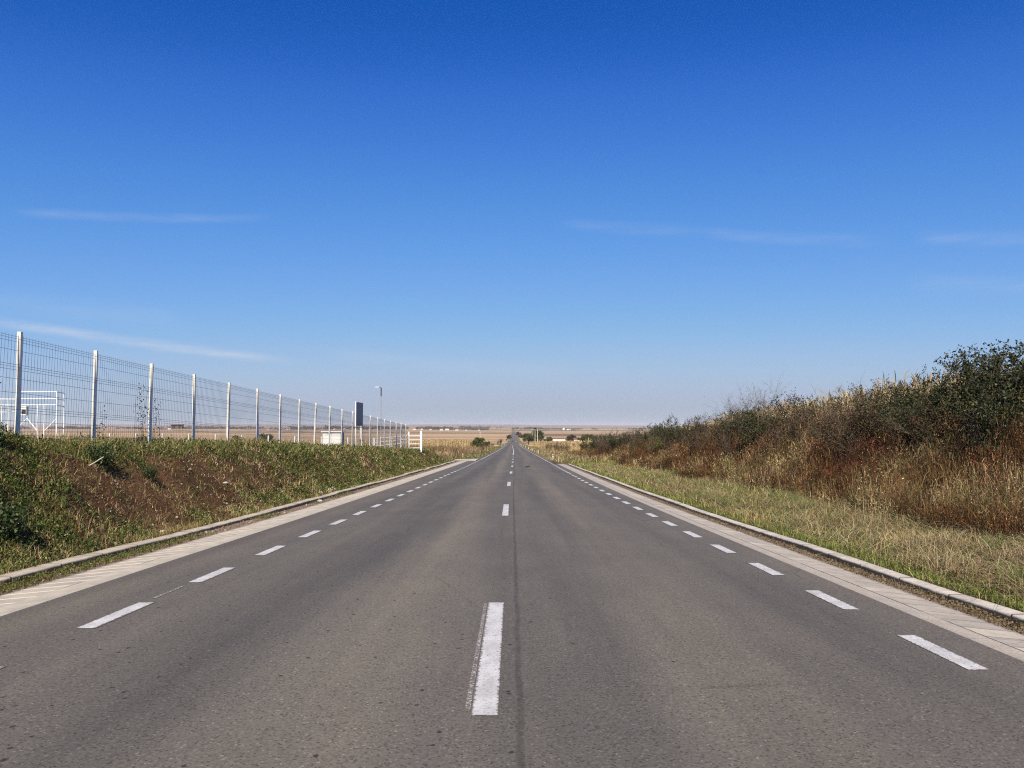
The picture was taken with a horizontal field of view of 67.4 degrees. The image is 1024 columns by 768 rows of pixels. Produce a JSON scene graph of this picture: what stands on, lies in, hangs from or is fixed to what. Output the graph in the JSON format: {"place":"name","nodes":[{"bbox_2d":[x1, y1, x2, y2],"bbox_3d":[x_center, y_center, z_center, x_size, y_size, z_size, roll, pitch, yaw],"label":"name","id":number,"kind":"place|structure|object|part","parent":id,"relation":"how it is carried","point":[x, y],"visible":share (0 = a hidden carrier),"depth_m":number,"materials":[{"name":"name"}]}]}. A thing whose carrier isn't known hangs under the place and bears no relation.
{"place":"outdoors","nodes":[
{"label":"outdoors","id":0,"kind":"place"},
{"bbox_2d":[456,459,476,460],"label":"driveway","id":1,"kind":"structure","parent":0,"point":[466,459],"depth_m":80.79,"materials":[{"name":"grey concrete"}]},
{"bbox_2d":[0,432,1023,767],"bbox_3d":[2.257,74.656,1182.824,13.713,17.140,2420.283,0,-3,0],"label":"road","id":2,"kind":"structure","parent":0,"point":[632,636],"depth_m":5.57,"materials":[{"name":"grey asphalt"}]},
{"bbox_2d":[153,586,183,597],"bbox_3d":[-3.603,2.182,8.062,0.045,0.019,0.660,0,-3,0],"label":"thin line mark","id":3,"kind":"object","parent":2,"relation":"on","point":[168,592],"visible":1,"depth_m":8.03,"materials":[{"name":"paint"}]},
{"bbox_2d":[0,446,504,668],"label":"edge line","id":4,"kind":"object","parent":2,"relation":"on","point":[114,615],"visible":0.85,"depth_m":8.83,"materials":[{"name":"paint"}]},
{"bbox_2d":[465,603,486,710],"bbox_3d":[-0.256,2.003,5.939,0.032,0.090,3.080,0,-3,0],"label":"worn centre line","id":5,"kind":"object","parent":2,"relation":"on","point":[471,684],"visible":1,"depth_m":5.37,"materials":[{"name":"paint"}]},
{"bbox_2d":[471,455,513,714],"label":"line","id":6,"kind":"object","parent":2,"relation":"on","point":[486,697],"visible":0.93,"depth_m":5.37,"materials":[{"name":"paint"}]},
{"bbox_2d":[522,447,989,669],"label":"edge line","id":7,"kind":"object","parent":2,"relation":"on","point":[959,660],"visible":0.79,"depth_m":7.22,"materials":[{"name":"paint"}]},
{"bbox_2d":[559,464,1023,660],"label":"gutter","id":8,"kind":"object","parent":2,"relation":"on","point":[1001,638],"visible":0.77,"depth_m":8.46,"materials":[{"name":"grey concrete"}]},
{"bbox_2d":[0,424,1023,633],"bbox_3d":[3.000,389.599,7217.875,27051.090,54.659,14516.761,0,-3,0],"label":"ground","id":9,"kind":"structure","parent":0,"point":[493,434],"depth_m":16.93,"materials":[{"name":"green plant"}]},
{"bbox_2d":[0,422,12,443],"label":"weed clump","id":10,"kind":"object","parent":9,"relation":"on","point":[2,434],"visible":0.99,"depth_m":11.62,"materials":[{"name":"green plant"}]},
{"bbox_2d":[1,398,14,430],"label":"pipe railing","id":11,"kind":"object","parent":9,"relation":"on","point":[2,399],"visible":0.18,"depth_m":25.98,"materials":[{"name":"white metal"}]},
{"bbox_2d":[0,497,37,540],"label":"weed clump","id":12,"kind":"object","parent":9,"relation":"on","point":[10,523],"visible":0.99,"depth_m":9.99,"materials":[{"name":"green plant"}]},
{"bbox_2d":[20,391,64,439],"bbox_3d":[-15.410,1.227,25.598,1.276,1.930,1.386,0,-3,0],"label":"pipe stand","id":13,"kind":"object","parent":9,"relation":"on","point":[24,411],"visible":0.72,"depth_m":24.99,"materials":[{"name":"white paint"}]},
{"bbox_2d":[0,382,162,442],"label":"climbing weeds","id":14,"kind":"object","parent":9,"relation":"on","point":[137,420],"visible":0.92,"depth_m":17.72,"materials":[{"name":"green plant"}]},
{"bbox_2d":[83,437,118,468],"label":"weed clump","id":15,"kind":"object","parent":9,"relation":"on","point":[106,454],"visible":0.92,"depth_m":13.87,"materials":[{"name":"green plant"}]},
{"bbox_2d":[138,464,159,481],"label":"weed clump","id":16,"kind":"object","parent":9,"relation":"on","point":[145,472],"visible":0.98,"depth_m":15.20,"materials":[{"name":"green plant"}]},
{"bbox_2d":[170,424,183,428],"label":"shed","id":17,"kind":"structure","parent":9,"relation":"on","point":[175,426],"depth_m":328.05,"materials":[{"name":"white metal"}]},
{"bbox_2d":[0,332,405,447],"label":"fence","id":18,"kind":"object","parent":9,"relation":"on","point":[19,379],"visible":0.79,"depth_m":19.11,"materials":[{"name":"metal"}]},
{"bbox_2d":[12,446,434,582],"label":"grass","id":19,"kind":"structure","parent":9,"relation":"on","point":[243,521],"depth_m":16.39,"materials":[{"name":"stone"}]},
{"bbox_2d":[0,424,455,594],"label":"bank weeds","id":20,"kind":"object","parent":9,"relation":"on","point":[71,445],"visible":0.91,"depth_m":15.04,"materials":[{"name":"green plant"}]},
{"bbox_2d":[0,461,455,584],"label":"kerb","id":21,"kind":"structure","parent":9,"relation":"on","point":[29,571],"depth_m":12.89,"materials":[{"name":"concrete"}]},
{"bbox_2d":[0,461,465,615],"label":"gutter","id":22,"kind":"object","parent":9,"relation":"on","point":[23,598],"visible":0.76,"depth_m":10.94,"materials":[{"name":"grey concrete"}]},
{"bbox_2d":[4,425,488,429],"bbox_3d":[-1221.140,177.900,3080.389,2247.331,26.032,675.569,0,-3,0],"label":"woodland","id":23,"kind":"object","parent":9,"relation":"on","point":[310,428],"visible":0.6,"depth_m":3159.45,"materials":[{"name":"green plant"}]},
{"bbox_2d":[253,433,278,441],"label":"tree","id":24,"kind":"object","parent":9,"relation":"on","point":[265,437],"visible":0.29,"depth_m":109.59,"materials":[{"name":"green plant"}]},
{"bbox_2d":[321,431,345,444],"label":"utility cabinet","id":25,"kind":"object","parent":9,"relation":"on","point":[337,436],"visible":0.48,"depth_m":59.84,"materials":[{"name":"metal"}]},
{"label":"door","id":26,"kind":"part","parent":25,"relation":"part of","materials":[{"name":"white metal"}]},
{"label":"door","id":27,"kind":"part","parent":25,"relation":"part of","materials":[{"name":"white metal"}]},
{"bbox_2d":[181,439,490,446],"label":"maize field","id":28,"kind":"structure","parent":9,"relation":"on","point":[449,442],"depth_m":249.81,"materials":[{"name":"plant"}]},
{"bbox_2d":[355,401,362,445],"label":"sign board","id":29,"kind":"object","parent":9,"relation":"on","point":[358,413],"visible":0.91,"depth_m":41.90,"materials":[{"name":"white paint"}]},
{"bbox_2d":[375,387,381,436],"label":"street lamp","id":30,"kind":"object","parent":9,"relation":"on","point":[380,414],"visible":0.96,"depth_m":84.94,"materials":[{"name":"grey metal"}]},
{"bbox_2d":[373,431,421,451],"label":"pipe gate","id":31,"kind":"structure","parent":9,"relation":"on","point":[408,439],"depth_m":62.72,"materials":[{"name":"white metal"}]},
{"bbox_2d":[316,443,613,463],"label":"roadside weeds","id":32,"kind":"object","parent":9,"relation":"on","point":[473,454],"visible":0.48,"depth_m":97.67,"materials":[{"name":"plant"}]},
{"bbox_2d":[470,437,489,448],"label":"bush","id":33,"kind":"object","parent":9,"relation":"on","point":[480,441],"visible":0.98,"depth_m":177.09,"materials":[{"name":"green plant"}]},
{"bbox_2d":[518,432,534,444],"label":"tree","id":34,"kind":"object","parent":9,"relation":"on","point":[528,437],"visible":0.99,"depth_m":397.73,"materials":[{"name":"green plant"}]},
{"bbox_2d":[531,434,541,440],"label":"tree","id":35,"kind":"object","parent":9,"relation":"on","point":[535,436],"visible":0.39,"depth_m":412.95,"materials":[{"name":"green plant"}]},
{"bbox_2d":[531,429,544,440],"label":"tree","id":36,"kind":"object","parent":9,"relation":"on","point":[540,433],"visible":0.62,"depth_m":426.90,"materials":[{"name":"green plant"}]},
{"bbox_2d":[543,436,551,441],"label":"tree","id":37,"kind":"object","parent":9,"relation":"on","point":[548,439],"visible":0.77,"depth_m":498.26,"materials":[{"name":"green plant"}]},
{"bbox_2d":[452,426,647,430],"bbox_3d":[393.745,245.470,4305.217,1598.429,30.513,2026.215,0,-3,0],"label":"woodland","id":38,"kind":"object","parent":9,"relation":"on","point":[539,428],"visible":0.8,"depth_m":4363.07,"materials":[{"name":"green plant"}]},
{"bbox_2d":[552,438,566,441],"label":"farm building","id":39,"kind":"structure","parent":9,"relation":"on","point":[558,439],"depth_m":428.41,"materials":[{"name":"paint"}]},
{"bbox_2d":[559,442,574,451],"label":"shrub","id":40,"kind":"object","parent":9,"relation":"on","point":[566,445],"visible":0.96,"depth_m":117.61,"materials":[{"name":"beige plant"}]},
{"bbox_2d":[577,437,590,449],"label":"shrub","id":41,"kind":"object","parent":9,"relation":"on","point":[581,446],"visible":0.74,"depth_m":107.58,"materials":[{"name":"green plant"}]},
{"bbox_2d":[577,434,592,440],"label":"tree","id":42,"kind":"object","parent":9,"relation":"on","point":[585,436],"visible":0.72,"depth_m":377.99,"materials":[{"name":"green plant"}]},
{"bbox_2d":[587,434,599,450],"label":"shrub","id":43,"kind":"object","parent":9,"relation":"on","point":[593,445],"visible":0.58,"depth_m":96.34,"materials":[{"name":"green plant"}]},
{"bbox_2d":[594,440,609,450],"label":"shrub","id":44,"kind":"object","parent":9,"relation":"on","point":[604,445],"visible":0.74,"depth_m":83.66,"materials":[{"name":"green plant"}]},
{"bbox_2d":[596,432,612,448],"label":"shrub","id":45,"kind":"object","parent":9,"relation":"on","point":[602,439],"visible":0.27,"depth_m":88.48,"materials":[{"name":"green plant"}]},
{"bbox_2d":[604,429,625,448],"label":"shrub","id":46,"kind":"object","parent":9,"relation":"on","point":[619,440],"visible":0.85,"depth_m":77.38,"materials":[{"name":"green plant"}]},
{"bbox_2d":[622,431,637,446],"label":"shrub","id":47,"kind":"object","parent":9,"relation":"on","point":[627,438],"visible":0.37,"depth_m":73.68,"materials":[{"name":"green plant"}]},
{"bbox_2d":[623,431,641,447],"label":"shrub","id":48,"kind":"object","parent":9,"relation":"on","point":[632,441],"visible":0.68,"depth_m":66.28,"materials":[{"name":"green plant"}]},
{"bbox_2d":[622,423,654,445],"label":"shrub","id":49,"kind":"object","parent":9,"relation":"on","point":[644,437],"visible":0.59,"depth_m":69.93,"materials":[{"name":"green plant"}]},
{"bbox_2d":[642,440,658,454],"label":"shrub","id":50,"kind":"object","parent":9,"relation":"on","point":[652,445],"visible":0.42,"depth_m":53.11,"materials":[{"name":"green plant"}]},
{"bbox_2d":[642,432,665,450],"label":"shrub","id":51,"kind":"object","parent":9,"relation":"on","point":[657,443],"visible":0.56,"depth_m":52.56,"materials":[{"name":"green plant"}]},
{"bbox_2d":[640,417,674,437],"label":"shrub","id":52,"kind":"object","parent":9,"relation":"on","point":[656,429],"visible":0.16,"depth_m":58.73,"materials":[{"name":"green plant"}]},
{"bbox_2d":[655,432,670,448],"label":"shrub","id":53,"kind":"object","parent":9,"relation":"on","point":[663,439],"visible":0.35,"depth_m":51.14,"materials":[{"name":"green plant"}]},
{"bbox_2d":[653,417,680,439],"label":"shrub","id":54,"kind":"object","parent":9,"relation":"on","point":[659,429],"visible":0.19,"depth_m":54.98,"materials":[{"name":"green plant"}]},
{"bbox_2d":[656,438,677,455],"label":"shrub","id":55,"kind":"object","parent":9,"relation":"on","point":[667,444],"visible":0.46,"depth_m":47.52,"materials":[{"name":"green plant"}]},
{"bbox_2d":[663,412,693,444],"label":"shrub","id":56,"kind":"object","parent":9,"relation":"on","point":[669,433],"visible":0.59,"depth_m":49.25,"materials":[{"name":"green plant"}]},
{"bbox_2d":[670,427,689,446],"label":"shrub","id":57,"kind":"object","parent":9,"relation":"on","point":[680,437],"visible":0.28,"depth_m":45.74,"materials":[{"name":"green plant"}]},
{"bbox_2d":[682,427,704,451],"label":"shrub","id":58,"kind":"object","parent":9,"relation":"on","point":[693,439],"visible":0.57,"depth_m":42.07,"materials":[{"name":"green plant"}]},
{"bbox_2d":[685,413,712,438],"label":"shrub","id":59,"kind":"object","parent":9,"relation":"on","point":[697,425],"visible":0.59,"depth_m":44.72,"materials":[{"name":"green plant"}]},
{"bbox_2d":[686,431,714,452],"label":"shrub","id":60,"kind":"object","parent":9,"relation":"on","point":[707,440],"visible":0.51,"depth_m":40.49,"materials":[{"name":"green plant"}]},
{"bbox_2d":[699,409,727,442],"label":"shrub","id":61,"kind":"object","parent":9,"relation":"on","point":[713,427],"visible":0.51,"depth_m":40.87,"materials":[{"name":"green plant"}]},
{"bbox_2d":[710,431,742,456],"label":"shrub","id":62,"kind":"object","parent":9,"relation":"on","point":[724,446],"visible":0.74,"depth_m":34.88,"materials":[{"name":"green plant"}]},
{"bbox_2d":[718,422,741,444],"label":"shrub","id":63,"kind":"object","parent":9,"relation":"on","point":[726,435],"visible":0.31,"depth_m":36.61,"materials":[{"name":"green plant"}]},
{"bbox_2d":[713,405,749,439],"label":"shrub","id":64,"kind":"object","parent":9,"relation":"on","point":[730,413],"visible":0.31,"depth_m":36.81,"materials":[{"name":"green plant"}]},
{"bbox_2d":[709,389,754,427],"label":"shrub","id":65,"kind":"object","parent":9,"relation":"on","point":[733,408],"visible":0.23,"depth_m":39.59,"materials":[{"name":"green plant"}]},
{"bbox_2d":[713,394,789,455],"bbox_3d":[10.225,1.717,32.381,2.953,2.784,2.493,0,-3,-8],"label":"shrub","id":66,"kind":"object","parent":9,"relation":"on","point":[753,423],"visible":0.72,"depth_m":32.29,"materials":[{"name":"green plant"}]},
{"bbox_2d":[730,412,778,443],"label":"shrub","id":67,"kind":"object","parent":9,"relation":"on","point":[754,419],"visible":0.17,"depth_m":33.07,"materials":[{"name":"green plant"}]},
{"bbox_2d":[731,379,785,431],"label":"shrub","id":68,"kind":"object","parent":9,"relation":"on","point":[760,400],"visible":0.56,"depth_m":35.20,"materials":[{"name":"plant"}]},
{"bbox_2d":[743,419,783,447],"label":"shrub","id":69,"kind":"object","parent":9,"relation":"on","point":[766,432],"visible":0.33,"depth_m":31.42,"materials":[{"name":"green plant"}]},
{"bbox_2d":[747,426,785,458],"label":"shrub","id":70,"kind":"object","parent":9,"relation":"on","point":[775,440],"visible":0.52,"depth_m":29.54,"materials":[{"name":"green plant"}]},
{"bbox_2d":[529,369,1023,450],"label":"dry grass","id":71,"kind":"structure","parent":9,"relation":"on","point":[575,442],"depth_m":32.38,"materials":[{"name":"plant"}]},
{"bbox_2d":[553,454,1023,630],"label":"verge grass","id":72,"kind":"structure","parent":9,"relation":"on","point":[944,562],"depth_m":12.87,"materials":[{"name":"plant"}]},
{"bbox_2d":[767,416,815,452],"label":"shrub","id":73,"kind":"object","parent":9,"relation":"on","point":[790,433],"visible":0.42,"depth_m":27.89,"materials":[{"name":"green plant"}]},
{"bbox_2d":[760,400,823,445],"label":"shrub","id":74,"kind":"object","parent":9,"relation":"on","point":[789,425],"visible":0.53,"depth_m":28.61,"materials":[{"name":"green plant"}]},
{"bbox_2d":[567,399,1023,544],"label":"dry weed thicket","id":75,"kind":"object","parent":9,"relation":"on","point":[956,504],"visible":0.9,"depth_m":17.80,"materials":[{"name":"plant"}]},
{"bbox_2d":[568,464,1023,625],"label":"kerb","id":76,"kind":"structure","parent":9,"relation":"on","point":[1003,612],"depth_m":9.76,"materials":[{"name":"concrete"}]},
{"bbox_2d":[765,387,829,436],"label":"shrub","id":77,"kind":"object","parent":9,"relation":"on","point":[799,407],"visible":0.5,"depth_m":30.45,"materials":[{"name":"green plant"}]},
{"bbox_2d":[590,394,1023,468],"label":"hedge scrub","id":78,"kind":"object","parent":9,"relation":"on","point":[650,443],"visible":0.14,"depth_m":25.57,"materials":[{"name":"green plant"}]},
{"bbox_2d":[789,398,855,447],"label":"shrub","id":79,"kind":"object","parent":9,"relation":"on","point":[825,422],"visible":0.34,"depth_m":25.15,"materials":[{"name":"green plant"}]},
{"bbox_2d":[805,407,846,439],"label":"shrub","id":80,"kind":"object","parent":9,"relation":"on","point":[826,420],"visible":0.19,"depth_m":25.80,"materials":[{"name":"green plant"}]},
{"bbox_2d":[798,411,871,461],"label":"shrub","id":81,"kind":"object","parent":9,"relation":"on","point":[831,437],"visible":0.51,"depth_m":23.85,"materials":[{"name":"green plant"}]},
{"bbox_2d":[661,402,1022,477],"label":"red leaf sprigs","id":82,"kind":"object","parent":9,"relation":"on","point":[873,445],"visible":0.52,"depth_m":19.75,"materials":[{"name":"red plant"}]},
{"bbox_2d":[810,372,882,426],"bbox_3d":[11.515,0.865,26.739,2.528,2.884,2.594,-2,-4,31],"label":"shrub","id":83,"kind":"object","parent":9,"relation":"on","point":[848,407],"visible":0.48,"depth_m":26.68,"materials":[{"name":"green plant"}]},
{"bbox_2d":[818,419,887,460],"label":"shrub","id":84,"kind":"object","parent":9,"relation":"on","point":[857,442],"visible":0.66,"depth_m":22.17,"materials":[{"name":"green plant"}]},
{"bbox_2d":[827,383,896,451],"bbox_3d":[10.362,1.165,22.386,1.881,2.364,2.788,-1,-3,13],"label":"shrub","id":85,"kind":"object","parent":9,"relation":"on","point":[860,418],"visible":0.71,"depth_m":22.31,"materials":[{"name":"green plant"}]},
{"bbox_2d":[834,374,932,432],"bbox_3d":[11.828,0.832,24.106,3.037,2.364,2.044,0,-3,5],"label":"shrub","id":86,"kind":"object","parent":9,"relation":"on","point":[860,388],"visible":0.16,"depth_m":24.00,"materials":[{"name":"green plant"}]},
{"bbox_2d":[853,367,960,445],"bbox_3d":[10.389,0.768,19.855,2.242,2.462,2.344,2,-4,-36],"label":"shrub","id":87,"kind":"object","parent":9,"relation":"on","point":[910,400],"visible":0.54,"depth_m":19.64,"materials":[{"name":"green plant"}]},
{"bbox_2d":[874,364,951,434],"bbox_3d":[11.363,0.543,21.396,2.225,2.344,2.113,3,-4,-44],"label":"shrub","id":88,"kind":"object","parent":9,"relation":"on","point":[896,404],"visible":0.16,"depth_m":21.63,"materials":[{"name":"green plant"}]},
{"bbox_2d":[867,401,962,445],"bbox_3d":[10.695,1.148,20.462,2.243,1.652,1.609,-2,-4,26],"label":"shrub","id":89,"kind":"object","parent":9,"relation":"on","point":[900,426],"visible":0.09,"depth_m":20.82,"materials":[{"name":"green plant"}]},
{"bbox_2d":[883,395,972,459],"bbox_3d":[10.225,1.187,18.710,2.266,1.841,1.532,-1,-3,23],"label":"shrub","id":90,"kind":"object","parent":9,"relation":"on","point":[922,424],"visible":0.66,"depth_m":18.69,"materials":[{"name":"green plant"}]},
{"bbox_2d":[925,342,1023,427],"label":"shrub","id":91,"kind":"object","parent":9,"relation":"on","point":[963,394],"visible":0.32,"depth_m":19.26,"materials":[{"name":"green plant"}]},
{"bbox_2d":[939,362,1023,473],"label":"shrub","id":92,"kind":"object","parent":9,"relation":"on","point":[980,417],"visible":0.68,"depth_m":16.15,"materials":[{"name":"green plant"}]},
{"bbox_2d":[957,339,1023,427],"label":"shrub","id":93,"kind":"object","parent":9,"relation":"on","point":[1015,378],"visible":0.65,"depth_m":16.86,"materials":[{"name":"green plant"}]},
{"bbox_2d":[0,0,1023,425],"label":"sky","id":94,"kind":"structure","parent":0,"point":[510,212],"materials":[{"name":"blue"}]}
]}

